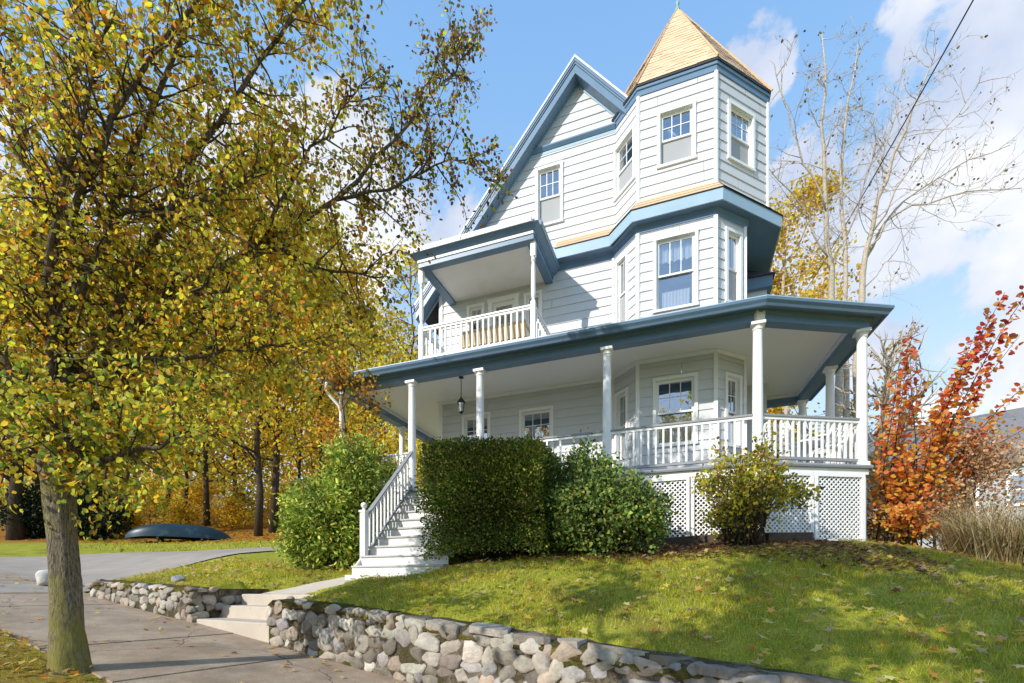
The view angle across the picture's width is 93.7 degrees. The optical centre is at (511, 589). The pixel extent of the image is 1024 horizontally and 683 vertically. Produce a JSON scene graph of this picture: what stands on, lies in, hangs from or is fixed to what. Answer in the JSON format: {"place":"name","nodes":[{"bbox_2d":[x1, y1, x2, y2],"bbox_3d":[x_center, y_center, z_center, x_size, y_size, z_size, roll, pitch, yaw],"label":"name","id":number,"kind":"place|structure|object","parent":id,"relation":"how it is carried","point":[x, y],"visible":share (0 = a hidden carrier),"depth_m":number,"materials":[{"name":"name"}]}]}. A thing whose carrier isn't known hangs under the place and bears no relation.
{"place":"outdoors","nodes":[
{"label":"outdoors","id":0,"kind":"place"},
{"bbox_2d":[0,547,279,591],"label":"driveway","id":1,"kind":"structure","parent":0,"point":[107,566],"depth_m":13.84,"materials":[{"name":"grey asphalt"}]},
{"bbox_2d":[0,570,409,682],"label":"sidewalk","id":2,"kind":"structure","parent":0,"point":[127,654],"depth_m":6.03,"materials":[{"name":"grey concrete"}]},
{"bbox_2d":[1,574,397,682],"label":"fallen leaves","id":3,"kind":"object","parent":2,"relation":"on","point":[324,664],"visible":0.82,"depth_m":6.71,"materials":[{"name":"yellow plant"}]},
{"bbox_2d":[262,577,357,593],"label":"path","id":4,"kind":"structure","parent":0,"point":[309,588],"depth_m":8.68,"materials":[{"name":"concrete"}]},
{"bbox_2d":[0,505,1023,682],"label":"ground","id":5,"kind":"structure","parent":0,"point":[23,548],"depth_m":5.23,"materials":[{"name":"plant"}]},
{"bbox_2d":[0,220,40,448],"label":"maple tree","id":6,"kind":"object","parent":5,"relation":"on","point":[9,357],"visible":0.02,"depth_m":30.50,"materials":[{"name":"yellow plant"}]},
{"bbox_2d":[0,479,45,538],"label":"evergreen","id":7,"kind":"object","parent":5,"relation":"on","point":[33,523],"visible":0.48,"depth_m":24.43,"materials":[{"name":"green plant"}]},
{"bbox_2d":[35,569,47,585],"bbox_3d":[-10.344,-0.218,10.664,0.433,0.476,0.377,0,0,20],"label":"boulder","id":8,"kind":"object","parent":5,"relation":"on","point":[41,576],"visible":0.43,"depth_m":10.50,"materials":[{"name":"stone"}]},
{"bbox_2d":[0,640,95,682],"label":"grass","id":9,"kind":"structure","parent":5,"relation":"on","point":[27,663],"depth_m":4.97,"materials":[{"name":"green plant"}]},
{"bbox_2d":[0,628,119,682],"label":"fallen leaves","id":10,"kind":"object","parent":5,"relation":"on","point":[23,641],"visible":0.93,"depth_m":4.78,"materials":[{"name":"yellow plant"}]},
{"bbox_2d":[0,219,119,510],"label":"maple tree","id":11,"kind":"object","parent":5,"relation":"on","point":[28,467],"visible":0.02,"depth_m":35.43,"materials":[{"name":"yellow plant"}]},
{"bbox_2d":[0,162,132,539],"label":"maple tree","id":12,"kind":"object","parent":5,"relation":"on","point":[15,531],"visible":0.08,"depth_m":23.78,"materials":[{"name":"yellow plant"}]},
{"bbox_2d":[6,243,158,478],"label":"maple tree","id":13,"kind":"object","parent":5,"relation":"on","point":[27,463],"depth_m":40.72,"materials":[{"name":"orange plant"}]},
{"bbox_2d":[77,480,135,539],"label":"evergreen","id":14,"kind":"object","parent":5,"relation":"on","point":[102,532],"visible":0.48,"depth_m":23.72,"materials":[{"name":"green plant"}]},
{"bbox_2d":[37,228,213,505],"bbox_3d":[-23.924,-13.210,31.090,11.029,18.863,9.944,0,0,20],"label":"maple tree","id":15,"kind":"object","parent":5,"relation":"on","point":[128,475],"visible":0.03,"depth_m":29.97,"materials":[{"name":"yellow plant"}]},
{"bbox_2d":[116,505,151,535],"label":"undergrowth","id":16,"kind":"object","parent":5,"relation":"on","point":[138,521],"visible":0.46,"depth_m":25.99,"materials":[{"name":"yellow plant"}]},
{"bbox_2d":[0,514,287,543],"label":"fallen leaves","id":17,"kind":"object","parent":5,"relation":"on","point":[217,541],"visible":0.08,"depth_m":23.68,"materials":[{"name":"orange plant"}]},
{"bbox_2d":[129,476,181,523],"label":"undergrowth","id":18,"kind":"object","parent":5,"relation":"on","point":[156,486],"visible":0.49,"depth_m":30.13,"materials":[{"name":"yellow plant"}]},
{"bbox_2d":[85,579,226,622],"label":"stone wall","id":19,"kind":"structure","parent":5,"relation":"on","point":[191,604],"depth_m":8.32,"materials":[{"name":"grey stone"}]},
{"bbox_2d":[90,244,243,515],"bbox_3d":[-26.780,-16.061,35.948,11.305,20.958,11.603,0,0,-7],"label":"maple tree","id":20,"kind":"object","parent":5,"relation":"on","point":[201,397],"visible":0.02,"depth_m":37.00,"materials":[{"name":"orange plant"}]},
{"bbox_2d":[125,523,230,541],"bbox_3d":[-15.585,-2.641,22.600,4.236,0.900,1.310,0,0,-26],"label":"canoe","id":21,"kind":"object","parent":5,"relation":"on","point":[160,531],"visible":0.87,"depth_m":22.14,"materials":[{"name":"blue plastic"}]},
{"bbox_2d":[171,575,184,582],"bbox_3d":[-6.387,-0.197,9.163,0.272,0.185,0.220,0,0,20],"label":"boulder","id":22,"kind":"object","parent":5,"relation":"on","point":[180,578],"visible":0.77,"depth_m":9.09,"materials":[{"name":"stone"}]},
{"bbox_2d":[103,321,253,506],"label":"maple tree","id":23,"kind":"object","parent":5,"relation":"on","point":[187,477],"visible":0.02,"depth_m":48.17,"materials":[{"name":"orange plant"}]},
{"bbox_2d":[79,540,286,551],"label":"grass","id":24,"kind":"structure","parent":5,"relation":"on","point":[190,549],"depth_m":19.62,"materials":[{"name":"green plant"}]},
{"bbox_2d":[80,195,287,526],"bbox_3d":[-20.434,-14.092,31.035,12.519,20.190,9.668,0,0,8],"label":"maple tree","id":25,"kind":"object","parent":5,"relation":"on","point":[206,506],"visible":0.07,"depth_m":30.74,"materials":[{"name":"yellow plant"}]},
{"bbox_2d":[160,496,211,525],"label":"undergrowth","id":26,"kind":"object","parent":5,"relation":"on","point":[182,514],"visible":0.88,"depth_m":26.88,"materials":[{"name":"yellow plant"}]},
{"bbox_2d":[170,476,225,506],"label":"house","id":27,"kind":"structure","parent":5,"relation":"on","point":[190,482],"depth_m":64.82,"materials":[{"name":"paint"}]},
{"bbox_2d":[179,475,226,516],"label":"undergrowth","id":28,"kind":"object","parent":5,"relation":"on","point":[199,501],"visible":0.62,"depth_m":35.79,"materials":[{"name":"yellow plant"}]},
{"bbox_2d":[0,322,428,507],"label":"distant woods","id":29,"kind":"object","parent":5,"relation":"on","point":[293,475],"visible":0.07,"depth_m":56.71,"materials":[{"name":"orange plant"}]},
{"bbox_2d":[206,493,252,528],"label":"undergrowth","id":30,"kind":"object","parent":5,"relation":"on","point":[238,512],"visible":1,"depth_m":28.75,"materials":[{"name":"yellow plant"}]},
{"bbox_2d":[211,480,267,524],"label":"undergrowth","id":31,"kind":"object","parent":5,"relation":"on","point":[250,502],"visible":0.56,"depth_m":31.99,"materials":[{"name":"yellow plant"}]},
{"bbox_2d":[217,589,268,617],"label":"return wall","id":32,"kind":"structure","parent":5,"relation":"on","point":[230,596],"depth_m":8.54,"materials":[{"name":"stone"}]},
{"bbox_2d":[176,252,311,502],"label":"maple tree","id":33,"kind":"object","parent":5,"relation":"on","point":[234,458],"visible":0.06,"depth_m":44.11,"materials":[{"name":"orange plant"}]},
{"bbox_2d":[196,594,317,642],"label":"entry steps","id":34,"kind":"structure","parent":5,"relation":"on","point":[247,618],"depth_m":7.76,"materials":[{"name":"concrete"}]},
{"bbox_2d":[0,0,517,676],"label":"street tree","id":35,"kind":"object","parent":5,"relation":"on","point":[62,430],"visible":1,"depth_m":4.83,"materials":[{"name":"yellow plant"}]},
{"bbox_2d":[152,145,368,535],"bbox_3d":[-13.557,-12.320,24.547,10.742,19.238,12.242,0,0,20],"label":"maple tree","id":36,"kind":"object","parent":5,"relation":"on","point":[258,523],"visible":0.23,"depth_m":24.94,"materials":[{"name":"yellow plant"}]},
{"bbox_2d":[167,142,385,532],"bbox_3d":[-13.168,-14.160,27.387,10.702,22.109,13.091,0,0,-24],"label":"maple tree","id":37,"kind":"object","parent":5,"relation":"on","point":[272,527],"visible":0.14,"depth_m":26.82,"materials":[{"name":"yellow plant"}]},
{"bbox_2d":[263,485,299,523],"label":"undergrowth","id":38,"kind":"object","parent":5,"relation":"on","point":[269,503],"visible":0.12,"depth_m":30.74,"materials":[{"name":"yellow plant"}]},
{"bbox_2d":[240,199,398,481],"bbox_3d":[-11.765,-13.722,30.685,11.384,20.044,10.329,0,0,20],"label":"maple tree","id":39,"kind":"object","parent":5,"relation":"on","point":[320,217],"visible":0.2,"depth_m":29.41,"materials":[{"name":"yellow plant"}]},
{"bbox_2d":[250,289,389,490],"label":"maple tree","id":40,"kind":"object","parent":5,"relation":"on","point":[299,461],"visible":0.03,"depth_m":45.24,"materials":[{"name":"yellow plant"}]},
{"bbox_2d":[260,426,406,572],"bbox_3d":[-3.852,-1.924,10.338,2.833,3.280,2.453,0,0,20],"label":"rhododendron","id":41,"kind":"object","parent":5,"relation":"on","point":[327,533],"visible":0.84,"depth_m":9.95,"materials":[{"name":"green plant"}]},
{"bbox_2d":[278,343,396,558],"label":"young maple","id":42,"kind":"object","parent":5,"relation":"on","point":[331,426],"visible":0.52,"depth_m":10.91,"materials":[{"name":"yellow plant"}]},
{"bbox_2d":[288,203,413,437],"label":"maple tree","id":43,"kind":"object","parent":5,"relation":"on","point":[372,296],"visible":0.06,"depth_m":39.30,"materials":[{"name":"yellow plant"}]},
{"bbox_2d":[293,238,420,483],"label":"maple tree","id":44,"kind":"object","parent":5,"relation":"on","point":[352,277],"visible":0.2,"depth_m":31.96,"materials":[{"name":"yellow plant"}]},
{"bbox_2d":[308,309,435,489],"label":"maple tree","id":45,"kind":"object","parent":5,"relation":"on","point":[383,359],"visible":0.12,"depth_m":23.47,"materials":[{"name":"yellow plant"}]},
{"bbox_2d":[340,228,440,479],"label":"maple tree","id":46,"kind":"object","parent":5,"relation":"on","point":[412,328],"visible":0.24,"depth_m":35.45,"materials":[{"name":"yellow plant"}]},
{"bbox_2d":[366,414,427,490],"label":"maple tree","id":47,"kind":"object","parent":5,"relation":"on","point":[406,444],"visible":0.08,"depth_m":21.34,"materials":[{"name":"plant"}]},
{"bbox_2d":[410,434,565,561],"bbox_3d":[-0.292,-1.560,8.557,2.501,2.199,1.935,0,0,20],"label":"hedge","id":48,"kind":"object","parent":5,"relation":"on","point":[480,481],"visible":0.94,"depth_m":7.88,"materials":[{"name":"green plant"}]},
{"bbox_2d":[266,596,859,682],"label":"stone wall","id":49,"kind":"structure","parent":5,"relation":"on","point":[405,646],"depth_m":5.11,"materials":[{"name":"grey stone"}]},
{"bbox_2d":[114,538,1023,682],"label":"fallen leaves","id":50,"kind":"object","parent":5,"relation":"on","point":[962,628],"visible":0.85,"depth_m":5.78,"materials":[{"name":"yellow plant"}]},
{"bbox_2d":[318,0,894,578],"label":"house","id":51,"kind":"structure","parent":5,"relation":"on","point":[618,254],"depth_m":10.22,"materials":[{"name":"white paint"}]},
{"bbox_2d":[457,376,464,413],"bbox_3d":[-1.165,-4.449,10.995,0.210,0.859,0.182,0,0,20],"label":"porch lantern","id":52,"kind":"object","parent":51,"relation":"hanging from","point":[460,401],"visible":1,"depth_m":10.95,"materials":[{"name":"black metal"}]},
{"bbox_2d":[467,302,484,330],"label":"window","id":53,"kind":"structure","parent":51,"relation":"in","point":[472,310],"depth_m":12.23,"materials":[{"name":"white paint"}]},
{"bbox_2d":[462,411,490,447],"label":"window","id":54,"kind":"structure","parent":51,"relation":"in","point":[469,420],"depth_m":12.29,"materials":[{"name":"white paint"}]},
{"bbox_2d":[460,319,529,348],"bbox_3d":[-0.346,-5.567,10.964,1.574,0.655,0.603,0,0,20],"label":"wicker bench","id":55,"kind":"object","parent":51,"relation":"on","point":[496,333],"visible":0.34,"depth_m":10.69,"materials":[{"name":"beige wicker"}]},
{"bbox_2d":[524,289,541,336],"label":"window","id":56,"kind":"structure","parent":51,"relation":"in","point":[538,295],"depth_m":11.71,"materials":[{"name":"white paint"}]},
{"bbox_2d":[519,405,553,453],"bbox_3d":[0.635,-3.705,11.772,0.876,1.410,0.358,0,0,20],"label":"window","id":57,"kind":"structure","parent":51,"relation":"in","point":[539,421],"depth_m":11.80,"materials":[{"name":"white paint"}]},
{"bbox_2d":[535,160,563,226],"bbox_3d":[0.943,-9.480,11.661,0.701,1.440,0.358,0,0,20],"label":"window","id":58,"kind":"structure","parent":51,"relation":"in","point":[548,190],"depth_m":11.60,"materials":[{"name":"white paint"}]},
{"bbox_2d":[614,387,628,460],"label":"window","id":59,"kind":"structure","parent":51,"relation":"in","point":[623,393],"depth_m":10.88,"materials":[{"name":"white paint"}]},
{"bbox_2d":[615,250,628,322],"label":"window","id":60,"kind":"structure","parent":51,"relation":"in","point":[621,265],"depth_m":10.84,"materials":[{"name":"white paint"}]},
{"bbox_2d":[613,122,635,201],"bbox_3d":[2.637,-9.495,10.756,0.358,1.190,0.746,0,0,-25],"label":"window","id":61,"kind":"structure","parent":51,"relation":"in","point":[626,175],"depth_m":10.80,"materials":[{"name":"white paint"}]},
{"bbox_2d":[652,372,697,449],"bbox_3d":[3.444,-3.730,10.134,0.901,1.460,0.358,0,0,20],"label":"window","id":62,"kind":"structure","parent":51,"relation":"in","point":[675,397],"depth_m":10.16,"materials":[{"name":"white paint"}]},
{"bbox_2d":[653,227,698,313],"bbox_3d":[3.451,-6.630,10.131,0.906,1.580,0.358,0,0,20],"label":"window","id":63,"kind":"structure","parent":51,"relation":"in","point":[675,266],"depth_m":10.15,"materials":[{"name":"white paint"}]},
{"bbox_2d":[657,99,696,169],"bbox_3d":[3.481,-9.500,10.163,0.787,1.200,0.358,0,0,20],"label":"window","id":64,"kind":"structure","parent":51,"relation":"in","point":[681,148],"depth_m":10.09,"materials":[{"name":"white paint"}]},
{"bbox_2d":[724,226,742,301],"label":"window","id":65,"kind":"structure","parent":51,"relation":"in","point":[733,250],"depth_m":10.00,"materials":[{"name":"white paint"}]},
{"bbox_2d":[724,372,742,448],"bbox_3d":[4.516,-3.705,10.057,0.481,1.510,0.358,0,0,-24],"label":"window","id":66,"kind":"structure","parent":51,"relation":"in","point":[736,395],"depth_m":9.99,"materials":[{"name":"white paint"}]},
{"bbox_2d":[727,99,755,172],"bbox_3d":[4.748,-9.505,10.199,0.806,1.210,0.358,0,0,-25],"label":"window","id":67,"kind":"structure","parent":51,"relation":"in","point":[742,153],"depth_m":10.16,"materials":[{"name":"white paint"}]},
{"bbox_2d":[763,420,801,461],"bbox_3d":[5.066,-2.719,9.043,0.541,1.006,0.596,0,0,-40],"label":"patio chair","id":68,"kind":"object","parent":51,"relation":"on","point":[789,437],"visible":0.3,"depth_m":8.90,"materials":[{"name":"white paint"}]},
{"bbox_2d":[790,438,825,462],"bbox_3d":[5.865,-2.567,9.559,0.640,0.706,0.640,0,0,20],"label":"patio table","id":69,"kind":"object","parent":51,"relation":"on","point":[807,443],"visible":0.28,"depth_m":9.47,"materials":[{"name":"white paint"}]},
{"bbox_2d":[808,416,848,463],"bbox_3d":[6.022,-2.719,9.138,0.594,1.006,0.540,0,0,-23],"label":"patio chair","id":70,"kind":"object","parent":51,"relation":"on","point":[836,447],"visible":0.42,"depth_m":9.00,"materials":[{"name":"white paint"}]},
{"bbox_2d":[538,427,679,559],"bbox_3d":[1.483,-1.570,7.750,2.316,2.239,1.889,0,0,20],"label":"rhododendron","id":71,"kind":"object","parent":5,"relation":"on","point":[613,528],"visible":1,"depth_m":7.50,"materials":[{"name":"green plant"}]},
{"bbox_2d":[520,532,813,552],"bbox_3d":[2.243,-0.785,8.689,5.739,0.369,0.435,0,0,16],"label":"timber edging","id":72,"kind":"object","parent":5,"relation":"on","point":[768,536],"visible":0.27,"depth_m":8.14,"materials":[{"name":"brown wood"}]},
{"bbox_2d":[458,537,959,573],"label":"fallen leaves","id":73,"kind":"object","parent":5,"relation":"on","point":[818,561],"visible":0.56,"depth_m":7.21,"materials":[{"name":"brown plant"}]},
{"bbox_2d":[689,430,825,548],"bbox_3d":[3.864,-1.636,7.682,1.919,2.020,1.052,0,0,20],"label":"azalea bush","id":74,"kind":"object","parent":5,"relation":"on","point":[744,516],"visible":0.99,"depth_m":7.58,"materials":[{"name":"green plant"}]},
{"bbox_2d":[752,405,824,531],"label":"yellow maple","id":75,"kind":"object","parent":5,"relation":"on","point":[774,410],"visible":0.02,"depth_m":26.16,"materials":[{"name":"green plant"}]},
{"bbox_2d":[769,156,876,531],"bbox_3d":[12.559,-9.820,21.421,6.112,17.438,9.388,0,0,20],"label":"yellow maple","id":76,"kind":"object","parent":5,"relation":"on","point":[781,274],"visible":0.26,"depth_m":21.48,"materials":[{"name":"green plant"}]},
{"bbox_2d":[815,387,897,434],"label":"house","id":77,"kind":"structure","parent":5,"relation":"on","point":[851,414],"depth_m":33.40,"materials":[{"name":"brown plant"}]},
{"bbox_2d":[775,316,1015,541],"bbox_3d":[8.777,-3.704,11.368,3.185,5.224,4.229,0,0,-32],"label":"bare tree","id":78,"kind":"object","parent":5,"relation":"on","point":[888,371],"visible":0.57,"depth_m":11.17,"materials":[{"name":"grey plant"}]},
{"bbox_2d":[769,19,1023,538],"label":"bare tree","id":79,"kind":"object","parent":5,"relation":"on","point":[839,380],"visible":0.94,"depth_m":15.82,"materials":[{"name":"grey plant"}]},
{"bbox_2d":[770,407,1023,549],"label":"house","id":80,"kind":"structure","parent":5,"relation":"on","point":[1009,418],"depth_m":19.49,"materials":[{"name":"grey"}]},
{"bbox_2d":[852,490,872,518],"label":"window","id":81,"kind":"structure","parent":80,"relation":"in","point":[866,490],"depth_m":20.15,"materials":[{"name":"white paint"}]},
{"bbox_2d":[956,479,978,508],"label":"window","id":82,"kind":"structure","parent":80,"relation":"in","point":[977,495],"depth_m":17.90,"materials":[{"name":"white paint"}]},
{"bbox_2d":[1006,472,1023,506],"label":"window","id":83,"kind":"structure","parent":80,"relation":"in","point":[1015,478],"depth_m":17.24,"materials":[{"name":"white paint"}]},
{"bbox_2d":[838,458,961,542],"bbox_3d":[7.907,-1.743,10.099,2.087,2.143,2.458,0,0,20],"label":"shrub","id":84,"kind":"object","parent":5,"relation":"on","point":[871,525],"visible":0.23,"depth_m":10.19,"materials":[{"name":"orange plant"}]},
{"bbox_2d":[875,462,988,548],"bbox_3d":[8.775,-1.704,10.037,1.802,1.860,1.732,0,0,-23],"label":"shrub","id":85,"kind":"object","parent":5,"relation":"on","point":[934,544],"visible":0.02,"depth_m":9.91,"materials":[{"name":"orange plant"}]},
{"bbox_2d":[866,285,1023,546],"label":"burning bush","id":86,"kind":"object","parent":5,"relation":"on","point":[933,461],"visible":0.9,"depth_m":8.36,"materials":[{"name":"red plant"}]},
{"bbox_2d":[890,476,1023,552],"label":"ornamental grass","id":87,"kind":"object","parent":5,"relation":"on","point":[945,544],"depth_m":8.03,"materials":[{"name":"beige plant"}]},
{"bbox_2d":[891,415,1023,540],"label":"dry shrub","id":88,"kind":"object","parent":5,"relation":"on","point":[993,462],"visible":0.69,"depth_m":8.15,"materials":[{"name":"beige plant"}]},
{"bbox_2d":[909,479,1023,566],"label":"ornamental grass","id":89,"kind":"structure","parent":5,"relation":"on","point":[1004,541],"depth_m":7.04,"materials":[{"name":"beige plant"}]},
{"bbox_2d":[0,0,1023,527],"label":"sky","id":90,"kind":"structure","parent":0,"point":[531,43],"materials":[{"name":"blue"}]},
{"bbox_2d":[806,0,973,289],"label":"power line","id":91,"kind":"object","parent":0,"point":[907,117],"visible":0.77,"depth_m":12.62,"materials":[{"name":"black metal"}]}
]}

